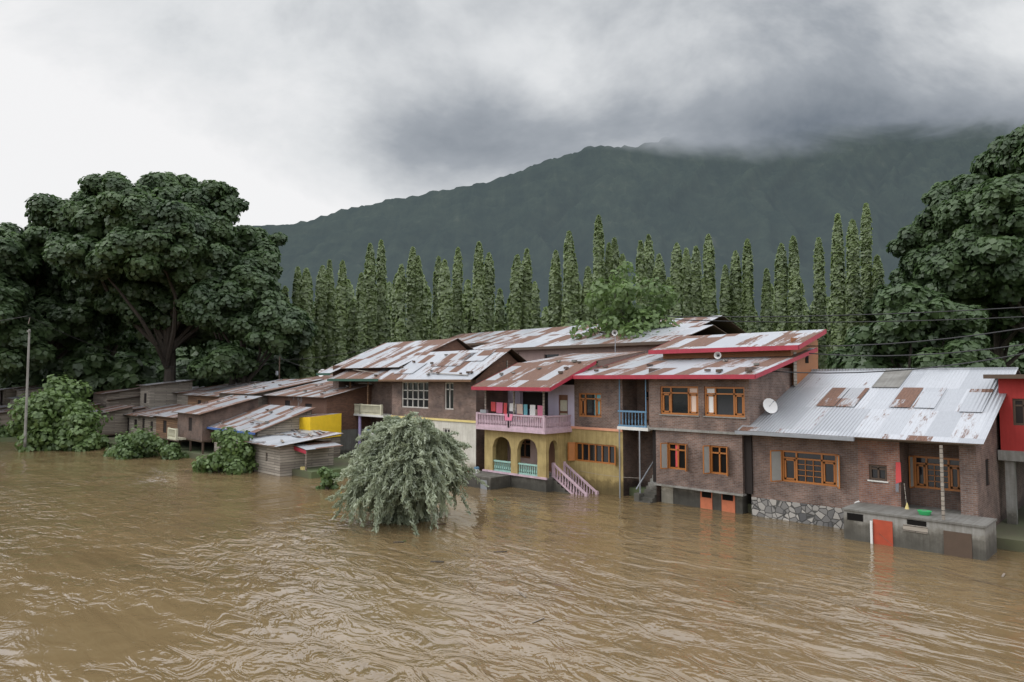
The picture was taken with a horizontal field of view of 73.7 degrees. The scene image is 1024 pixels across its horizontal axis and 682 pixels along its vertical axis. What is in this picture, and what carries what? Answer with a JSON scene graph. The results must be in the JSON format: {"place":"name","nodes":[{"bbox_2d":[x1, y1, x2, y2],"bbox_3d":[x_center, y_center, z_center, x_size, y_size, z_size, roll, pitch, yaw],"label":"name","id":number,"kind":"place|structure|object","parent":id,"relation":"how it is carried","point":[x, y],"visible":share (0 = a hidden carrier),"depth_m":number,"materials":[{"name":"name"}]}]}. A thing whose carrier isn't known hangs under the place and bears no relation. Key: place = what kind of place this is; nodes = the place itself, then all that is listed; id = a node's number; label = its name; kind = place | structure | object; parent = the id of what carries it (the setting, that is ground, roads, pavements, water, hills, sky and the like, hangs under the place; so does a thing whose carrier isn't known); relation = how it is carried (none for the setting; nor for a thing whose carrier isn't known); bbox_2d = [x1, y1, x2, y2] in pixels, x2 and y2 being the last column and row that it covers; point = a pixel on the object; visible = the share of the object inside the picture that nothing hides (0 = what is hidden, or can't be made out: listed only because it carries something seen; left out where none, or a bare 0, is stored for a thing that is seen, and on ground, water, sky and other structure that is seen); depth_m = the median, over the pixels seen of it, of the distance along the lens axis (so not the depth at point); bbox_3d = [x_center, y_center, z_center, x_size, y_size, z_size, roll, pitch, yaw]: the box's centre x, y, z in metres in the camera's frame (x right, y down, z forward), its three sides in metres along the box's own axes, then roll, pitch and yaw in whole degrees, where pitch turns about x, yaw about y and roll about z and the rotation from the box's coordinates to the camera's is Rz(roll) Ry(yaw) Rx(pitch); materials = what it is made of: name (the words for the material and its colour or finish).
{"place":"outdoors","nodes":[
{"label":"outdoors","id":0,"kind":"place"},
{"bbox_2d":[0,133,642,229],"label":"sky","id":1,"kind":"structure","parent":0,"point":[296,183],"materials":[{"name":"white"}]},
{"bbox_2d":[0,442,1023,681],"bbox_3d":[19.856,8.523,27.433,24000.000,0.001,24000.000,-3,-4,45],"label":"river water","id":2,"kind":"structure","parent":0,"point":[153,568],"depth_m":22.48,"materials":[{"name":"brown liquid"}]},
{"bbox_2d":[315,466,339,489],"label":"bush stems","id":3,"kind":"object","parent":2,"relation":"on","point":[326,483],"visible":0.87,"depth_m":43.13,"materials":[{"name":"green plant"}]},
{"bbox_2d":[325,411,488,534],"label":"willow tree branches","id":4,"kind":"object","parent":2,"relation":"on","point":[409,469],"visible":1,"depth_m":32.38,"materials":[{"name":"green plant"}]},
{"bbox_2d":[188,470,1004,622],"bbox_3d":[-4.268,8.830,33.388,49.934,0.048,23.752,-1,-3,17],"label":"floating debris","id":5,"kind":"object","parent":2,"relation":"on","point":[1003,575],"visible":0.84,"depth_m":26.03,"materials":[{"name":"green plant"}]},
{"bbox_2d":[0,0,1023,151],"bbox_3d":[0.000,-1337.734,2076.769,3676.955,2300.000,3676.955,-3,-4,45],"label":"cloud","id":6,"kind":"structure","parent":0,"point":[742,75],"depth_m":2047.76,"materials":[{"name":"grey"}]},
{"bbox_2d":[0,435,1023,552],"bbox_3d":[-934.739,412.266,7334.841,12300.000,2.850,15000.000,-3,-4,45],"label":"ground","id":7,"kind":"structure","parent":0,"point":[1010,537],"depth_m":48.23,"materials":[{"name":"brown soil"}]},
{"bbox_2d":[0,416,19,436],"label":"bush stems","id":8,"kind":"object","parent":7,"relation":"on","point":[4,432],"visible":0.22,"depth_m":76.55,"materials":[{"name":"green plant"}]},
{"bbox_2d":[0,237,58,385],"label":"tree","id":9,"kind":"object","parent":7,"relation":"on","point":[16,297],"visible":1,"depth_m":79.40,"materials":[{"name":"green plant"}]},
{"bbox_2d":[0,358,60,388],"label":"bush","id":10,"kind":"object","parent":7,"relation":"on","point":[19,379],"visible":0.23,"depth_m":90.96,"materials":[{"name":"green plant"}]},
{"bbox_2d":[36,355,76,387],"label":"bush","id":11,"kind":"object","parent":7,"relation":"on","point":[53,367],"visible":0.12,"depth_m":90.45,"materials":[{"name":"green plant"}]},
{"bbox_2d":[5,374,112,451],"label":"bush","id":12,"kind":"object","parent":7,"relation":"on","point":[53,401],"visible":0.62,"depth_m":67.34,"materials":[{"name":"green plant"}]},
{"bbox_2d":[0,222,136,358],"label":"tree","id":13,"kind":"object","parent":7,"relation":"on","point":[62,302],"visible":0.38,"depth_m":91.22,"materials":[{"name":"green plant"}]},
{"bbox_2d":[55,409,108,451],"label":"bush","id":14,"kind":"object","parent":7,"relation":"on","point":[75,434],"visible":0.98,"depth_m":66.36,"materials":[{"name":"green plant"}]},
{"bbox_2d":[45,340,146,401],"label":"bush","id":15,"kind":"object","parent":7,"relation":"on","point":[90,364],"visible":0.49,"depth_m":88.22,"materials":[{"name":"green plant"}]},
{"bbox_2d":[55,329,153,359],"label":"tree","id":16,"kind":"object","parent":7,"relation":"on","point":[132,342],"visible":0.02,"depth_m":110.63,"materials":[{"name":"green plant"}]},
{"bbox_2d":[91,357,160,399],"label":"bush","id":17,"kind":"object","parent":7,"relation":"on","point":[129,373],"visible":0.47,"depth_m":89.18,"materials":[{"name":"green plant"}]},
{"bbox_2d":[114,348,140,358],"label":"tree","id":18,"kind":"object","parent":7,"relation":"on","point":[129,354],"visible":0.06,"depth_m":150.30,"materials":[{"name":"green plant"}]},
{"bbox_2d":[103,424,167,459],"bbox_3d":[-33.764,9.506,61.578,6.299,4.132,5.103,-3,-4,45],"label":"bush","id":19,"kind":"object","parent":7,"relation":"on","point":[138,443],"visible":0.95,"depth_m":60.22,"materials":[{"name":"green plant"}]},
{"bbox_2d":[118,344,163,372],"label":"tree","id":20,"kind":"object","parent":7,"relation":"on","point":[149,356],"visible":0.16,"depth_m":152.61,"materials":[{"name":"green plant"}]},
{"bbox_2d":[24,171,287,381],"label":"tree","id":21,"kind":"object","parent":7,"relation":"on","point":[142,253],"visible":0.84,"depth_m":81.05,"materials":[{"name":"green plant"}]},
{"bbox_2d":[140,369,181,384],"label":"bush","id":22,"kind":"object","parent":7,"relation":"on","point":[160,375],"visible":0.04,"depth_m":93.03,"materials":[{"name":"green plant"}]},
{"bbox_2d":[158,442,188,459],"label":"bush stems","id":23,"kind":"object","parent":7,"relation":"on","point":[171,451],"visible":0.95,"depth_m":59.23,"materials":[{"name":"green plant"}]},
{"bbox_2d":[176,339,239,368],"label":"tree","id":24,"kind":"object","parent":7,"relation":"on","point":[185,356],"visible":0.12,"depth_m":128.65,"materials":[{"name":"green plant"}]},
{"bbox_2d":[187,339,252,386],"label":"bush","id":25,"kind":"object","parent":7,"relation":"on","point":[205,382],"visible":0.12,"depth_m":91.10,"materials":[{"name":"green plant"}]},
{"bbox_2d":[191,426,258,474],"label":"bush stems","id":26,"kind":"object","parent":7,"relation":"on","point":[231,455],"visible":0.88,"depth_m":50.92,"materials":[{"name":"green plant"}]},
{"bbox_2d":[172,251,317,384],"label":"tree","id":27,"kind":"object","parent":7,"relation":"on","point":[245,303],"visible":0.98,"depth_m":79.70,"materials":[{"name":"green plant"}]},
{"bbox_2d":[251,349,315,380],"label":"bush","id":28,"kind":"object","parent":7,"relation":"on","point":[289,370],"visible":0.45,"depth_m":90.72,"materials":[{"name":"green plant"}]},
{"bbox_2d":[288,266,301,355],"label":"poplar tree","id":29,"kind":"object","parent":7,"relation":"on","point":[296,284],"visible":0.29,"depth_m":94.25,"materials":[{"name":"green plant"}]},
{"bbox_2d":[246,318,349,378],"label":"tree","id":30,"kind":"object","parent":7,"relation":"on","point":[255,349],"visible":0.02,"depth_m":98.84,"materials":[{"name":"green plant"}]},
{"bbox_2d":[298,268,314,378],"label":"poplar tree","id":31,"kind":"object","parent":7,"relation":"on","point":[306,296],"visible":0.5,"depth_m":90.53,"materials":[{"name":"green plant"}]},
{"bbox_2d":[313,265,328,375],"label":"poplar tree","id":32,"kind":"object","parent":7,"relation":"on","point":[320,320],"visible":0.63,"depth_m":94.22,"materials":[{"name":"green plant"}]},
{"bbox_2d":[325,259,335,373],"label":"poplar tree","id":33,"kind":"object","parent":7,"relation":"on","point":[331,323],"visible":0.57,"depth_m":95.68,"materials":[{"name":"green plant"}]},
{"bbox_2d":[334,260,348,364],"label":"poplar tree","id":34,"kind":"object","parent":7,"relation":"on","point":[341,305],"visible":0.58,"depth_m":90.73,"materials":[{"name":"green plant"}]},
{"bbox_2d":[346,279,355,324],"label":"poplar tree","id":35,"kind":"object","parent":7,"relation":"on","point":[350,292],"visible":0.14,"depth_m":108.57,"materials":[{"name":"green plant"}]},
{"bbox_2d":[346,300,356,359],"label":"poplar tree","id":36,"kind":"object","parent":7,"relation":"on","point":[350,333],"visible":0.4,"depth_m":95.78,"materials":[{"name":"green plant"}]},
{"bbox_2d":[354,272,367,355],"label":"poplar tree","id":37,"kind":"object","parent":7,"relation":"on","point":[361,342],"visible":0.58,"depth_m":91.75,"materials":[{"name":"green plant"}]},
{"bbox_2d":[364,243,377,350],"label":"poplar tree","id":38,"kind":"object","parent":7,"relation":"on","point":[370,273],"visible":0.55,"depth_m":94.18,"materials":[{"name":"green plant"}]},
{"bbox_2d":[0,354,758,475],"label":"riverbank shacks","id":39,"kind":"structure","parent":7,"relation":"on","point":[301,424],"depth_m":61.04,"materials":[{"name":"brown wood"}]},
{"bbox_2d":[376,239,388,345],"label":"poplar tree","id":40,"kind":"object","parent":7,"relation":"on","point":[382,329],"visible":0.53,"depth_m":96.30,"materials":[{"name":"green plant"}]},
{"bbox_2d":[387,295,391,342],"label":"poplar tree","id":41,"kind":"object","parent":7,"relation":"on","point":[389,319],"visible":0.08,"depth_m":107.87,"materials":[{"name":"green plant"}]},
{"bbox_2d":[390,273,397,341],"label":"poplar tree","id":42,"kind":"object","parent":7,"relation":"on","point":[393,307],"visible":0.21,"depth_m":103.23,"materials":[{"name":"green plant"}]},
{"bbox_2d":[394,263,406,341],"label":"poplar tree","id":43,"kind":"object","parent":7,"relation":"on","point":[400,317],"visible":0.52,"depth_m":89.54,"materials":[{"name":"green plant"}]},
{"bbox_2d":[405,246,417,340],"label":"poplar tree","id":44,"kind":"object","parent":7,"relation":"on","point":[410,302],"visible":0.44,"depth_m":91.64,"materials":[{"name":"green plant"}]},
{"bbox_2d":[413,255,424,340],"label":"poplar tree","id":45,"kind":"object","parent":7,"relation":"on","point":[418,305],"visible":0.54,"depth_m":91.72,"materials":[{"name":"green plant"}]},
{"bbox_2d":[316,338,526,470],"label":"house","id":46,"kind":"structure","parent":7,"relation":"on","point":[448,402],"depth_m":53.70,"materials":[{"name":"clear brick"}]},
{"bbox_2d":[422,274,430,339],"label":"poplar tree","id":47,"kind":"object","parent":7,"relation":"on","point":[426,326],"visible":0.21,"depth_m":102.58,"materials":[{"name":"green plant"}]},
{"bbox_2d":[427,285,432,339],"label":"poplar tree","id":48,"kind":"object","parent":7,"relation":"on","point":[429,304],"visible":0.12,"depth_m":111.84,"materials":[{"name":"green plant"}]},
{"bbox_2d":[431,256,441,339],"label":"poplar tree","id":49,"kind":"object","parent":7,"relation":"on","point":[436,273],"visible":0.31,"depth_m":93.11,"materials":[{"name":"green plant"}]},
{"bbox_2d":[436,259,452,338],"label":"poplar tree","id":50,"kind":"object","parent":7,"relation":"on","point":[444,295],"visible":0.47,"depth_m":88.40,"materials":[{"name":"green plant"}]},
{"bbox_2d":[451,247,463,336],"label":"poplar tree","id":51,"kind":"object","parent":7,"relation":"on","point":[457,311],"visible":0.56,"depth_m":94.01,"materials":[{"name":"green plant"}]},
{"bbox_2d":[450,282,465,333],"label":"poplar tree","id":52,"kind":"object","parent":7,"relation":"on","point":[463,300],"visible":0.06,"depth_m":98.02,"materials":[{"name":"green plant"}]},
{"bbox_2d":[462,279,472,333],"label":"poplar tree","id":53,"kind":"object","parent":7,"relation":"on","point":[467,294],"visible":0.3,"depth_m":116.67,"materials":[{"name":"green plant"}]},
{"bbox_2d":[471,241,485,332],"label":"poplar tree","id":54,"kind":"object","parent":7,"relation":"on","point":[478,311],"visible":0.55,"depth_m":89.85,"materials":[{"name":"green plant"}]},
{"bbox_2d":[483,252,494,331],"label":"poplar tree","id":55,"kind":"object","parent":7,"relation":"on","point":[489,280],"visible":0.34,"depth_m":92.13,"materials":[{"name":"green plant"}]},
{"bbox_2d":[494,288,505,330],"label":"poplar tree","id":56,"kind":"object","parent":7,"relation":"on","point":[500,321],"visible":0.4,"depth_m":99.31,"materials":[{"name":"green plant"}]},
{"bbox_2d":[0,307,1023,592],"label":"poles and wires","id":57,"kind":"object","parent":7,"relation":"on","point":[682,319],"visible":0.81,"depth_m":54.10,"materials":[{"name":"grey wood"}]},
{"bbox_2d":[509,254,522,329],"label":"poplar tree","id":58,"kind":"object","parent":7,"relation":"on","point":[516,291],"visible":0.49,"depth_m":90.32,"materials":[{"name":"green plant"}]},
{"bbox_2d":[520,248,532,328],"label":"poplar tree","id":59,"kind":"object","parent":7,"relation":"on","point":[527,269],"visible":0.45,"depth_m":91.52,"materials":[{"name":"green plant"}]},
{"bbox_2d":[530,281,541,328],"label":"poplar tree","id":60,"kind":"object","parent":7,"relation":"on","point":[535,315],"visible":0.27,"depth_m":97.53,"materials":[{"name":"green plant"}]},
{"bbox_2d":[540,306,548,327],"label":"poplar tree","id":61,"kind":"object","parent":7,"relation":"on","point":[544,321],"visible":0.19,"depth_m":114.08,"materials":[{"name":"green plant"}]},
{"bbox_2d":[462,351,645,496],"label":"house","id":62,"kind":"structure","parent":7,"relation":"on","point":[547,427],"depth_m":43.21,"materials":[{"name":"clear brick"}]},
{"bbox_2d":[547,249,562,327],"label":"poplar tree","id":63,"kind":"object","parent":7,"relation":"on","point":[555,302],"visible":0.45,"depth_m":90.51,"materials":[{"name":"green plant"}]},
{"bbox_2d":[560,231,574,326],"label":"poplar tree","id":64,"kind":"object","parent":7,"relation":"on","point":[567,308],"visible":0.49,"depth_m":88.46,"materials":[{"name":"green plant"}]},
{"bbox_2d":[570,253,579,325],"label":"poplar tree","id":65,"kind":"object","parent":7,"relation":"on","point":[575,289],"visible":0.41,"depth_m":88.41,"materials":[{"name":"green plant"}]},
{"bbox_2d":[580,266,595,324],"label":"poplar tree","id":66,"kind":"object","parent":7,"relation":"on","point":[587,313],"visible":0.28,"depth_m":88.47,"materials":[{"name":"green plant"}]},
{"bbox_2d":[448,315,745,370],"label":"building roofs","id":67,"kind":"structure","parent":7,"relation":"on","point":[533,344],"depth_m":56.87,"materials":[{"name":"grey metal"}]},
{"bbox_2d":[593,214,605,323],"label":"poplar tree","id":68,"kind":"object","parent":7,"relation":"on","point":[599,271],"visible":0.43,"depth_m":93.46,"materials":[{"name":"green plant"}]},
{"bbox_2d":[604,242,614,315],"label":"poplar tree","id":69,"kind":"object","parent":7,"relation":"on","point":[609,265],"visible":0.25,"depth_m":94.36,"materials":[{"name":"green plant"}]},
{"bbox_2d":[611,237,619,294],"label":"poplar tree","id":70,"kind":"object","parent":7,"relation":"on","point":[615,251],"visible":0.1,"depth_m":95.97,"materials":[{"name":"green plant"}]},
{"bbox_2d":[569,261,681,369],"bbox_3d":[9.622,2.080,56.709,10.463,17.411,11.436,-2,-3,26],"label":"tree","id":71,"kind":"object","parent":7,"relation":"on","point":[627,318],"visible":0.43,"depth_m":55.56,"materials":[{"name":"green plant"}]},
{"bbox_2d":[635,240,646,311],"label":"poplar tree","id":72,"kind":"object","parent":7,"relation":"on","point":[640,268],"visible":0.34,"depth_m":90.20,"materials":[{"name":"green plant"}]},
{"bbox_2d":[644,234,654,312],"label":"poplar tree","id":73,"kind":"object","parent":7,"relation":"on","point":[649,254],"visible":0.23,"depth_m":95.31,"materials":[{"name":"green plant"}]},
{"bbox_2d":[653,253,667,318],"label":"poplar tree","id":74,"kind":"object","parent":7,"relation":"on","point":[659,271],"visible":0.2,"depth_m":92.75,"materials":[{"name":"green plant"}]},
{"bbox_2d":[669,243,684,318],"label":"poplar tree","id":75,"kind":"object","parent":7,"relation":"on","point":[676,273],"visible":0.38,"depth_m":88.13,"materials":[{"name":"green plant"}]},
{"bbox_2d":[682,247,693,317],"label":"poplar tree","id":76,"kind":"object","parent":7,"relation":"on","point":[687,292],"visible":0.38,"depth_m":91.81,"materials":[{"name":"green plant"}]},
{"bbox_2d":[691,246,702,315],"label":"poplar tree","id":77,"kind":"object","parent":7,"relation":"on","point":[696,271],"visible":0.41,"depth_m":95.31,"materials":[{"name":"green plant"}]},
{"bbox_2d":[572,329,826,513],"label":"house","id":78,"kind":"structure","parent":7,"relation":"on","point":[694,449],"depth_m":37.92,"materials":[{"name":"brick"}]},
{"bbox_2d":[702,233,717,315],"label":"poplar tree","id":79,"kind":"object","parent":7,"relation":"on","point":[709,297],"visible":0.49,"depth_m":89.72,"materials":[{"name":"green plant"}]},
{"bbox_2d":[719,264,731,320],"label":"poplar tree","id":80,"kind":"object","parent":7,"relation":"on","point":[725,301],"visible":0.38,"depth_m":94.51,"materials":[{"name":"green plant"}]},
{"bbox_2d":[729,250,741,327],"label":"poplar tree","id":81,"kind":"object","parent":7,"relation":"on","point":[735,275],"visible":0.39,"depth_m":94.92,"materials":[{"name":"green plant"}]},
{"bbox_2d":[741,238,755,332],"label":"poplar tree","id":82,"kind":"object","parent":7,"relation":"on","point":[748,306],"visible":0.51,"depth_m":93.79,"materials":[{"name":"green plant"}]},
{"bbox_2d":[760,268,772,331],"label":"poplar tree","id":83,"kind":"object","parent":7,"relation":"on","point":[766,304],"visible":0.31,"depth_m":93.42,"materials":[{"name":"green plant"}]},
{"bbox_2d":[773,243,788,331],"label":"poplar tree","id":84,"kind":"object","parent":7,"relation":"on","point":[781,283],"visible":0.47,"depth_m":91.22,"materials":[{"name":"green plant"}]},
{"bbox_2d":[787,235,802,330],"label":"poplar tree","id":85,"kind":"object","parent":7,"relation":"on","point":[794,300],"visible":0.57,"depth_m":89.94,"materials":[{"name":"green plant"}]},
{"bbox_2d":[800,277,806,329],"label":"poplar tree","id":86,"kind":"object","parent":7,"relation":"on","point":[803,300],"visible":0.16,"depth_m":98.70,"materials":[{"name":"green plant"}]},
{"bbox_2d":[803,301,810,329],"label":"poplar tree","id":87,"kind":"object","parent":7,"relation":"on","point":[806,319],"visible":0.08,"depth_m":112.53,"materials":[{"name":"green plant"}]},
{"bbox_2d":[812,237,827,368],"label":"poplar tree","id":88,"kind":"object","parent":7,"relation":"on","point":[819,306],"visible":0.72,"depth_m":93.64,"materials":[{"name":"green plant"}]},
{"bbox_2d":[827,299,832,356],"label":"poplar tree","id":89,"kind":"object","parent":7,"relation":"on","point":[829,330],"visible":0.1,"depth_m":99.94,"materials":[{"name":"green plant"}]},
{"bbox_2d":[829,213,846,350],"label":"poplar tree","id":90,"kind":"object","parent":7,"relation":"on","point":[837,288],"visible":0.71,"depth_m":83.87,"materials":[{"name":"green plant"}]},
{"bbox_2d":[845,219,863,332],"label":"poplar tree","id":91,"kind":"object","parent":7,"relation":"on","point":[853,294],"visible":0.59,"depth_m":86.56,"materials":[{"name":"green plant"}]},
{"bbox_2d":[860,203,873,326],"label":"poplar tree","id":92,"kind":"object","parent":7,"relation":"on","point":[866,240],"visible":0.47,"depth_m":89.89,"materials":[{"name":"green plant"}]},
{"bbox_2d":[872,254,884,320],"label":"poplar tree","id":93,"kind":"object","parent":7,"relation":"on","point":[878,275],"visible":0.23,"depth_m":88.75,"materials":[{"name":"green plant"}]},
{"bbox_2d":[735,367,1023,560],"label":"house","id":94,"kind":"structure","parent":7,"relation":"on","point":[907,459],"depth_m":31.46,"materials":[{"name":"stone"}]},
{"bbox_2d":[824,283,1005,368],"bbox_3d":[37.781,3.119,63.898,11.252,16.266,15.023,1,-3,-20],"label":"tree","id":95,"kind":"object","parent":7,"relation":"on","point":[906,298],"visible":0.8,"depth_m":60.27,"materials":[{"name":"green plant"}]},
{"bbox_2d":[862,215,1023,366],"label":"tree","id":96,"kind":"object","parent":7,"relation":"on","point":[915,246],"visible":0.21,"depth_m":76.03,"materials":[{"name":"green plant"}]},
{"bbox_2d":[914,124,1023,332],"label":"tree","id":97,"kind":"object","parent":7,"relation":"on","point":[979,209],"visible":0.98,"depth_m":68.22,"materials":[{"name":"green plant"}]},
{"bbox_2d":[983,374,1023,524],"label":"house","id":98,"kind":"structure","parent":7,"relation":"on","point":[1011,450],"depth_m":30.85,"materials":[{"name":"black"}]},
{"bbox_2d":[1004,341,1023,370],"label":"tree","id":99,"kind":"object","parent":7,"relation":"on","point":[1019,363],"visible":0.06,"depth_m":134.18,"materials":[{"name":"green plant"}]},
{"bbox_2d":[236,123,1015,322],"bbox_3d":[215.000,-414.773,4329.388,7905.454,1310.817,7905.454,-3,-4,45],"label":"mountain terrain","id":100,"kind":"structure","parent":0,"point":[767,202],"depth_m":2525.57,"materials":[{"name":"green plant"}]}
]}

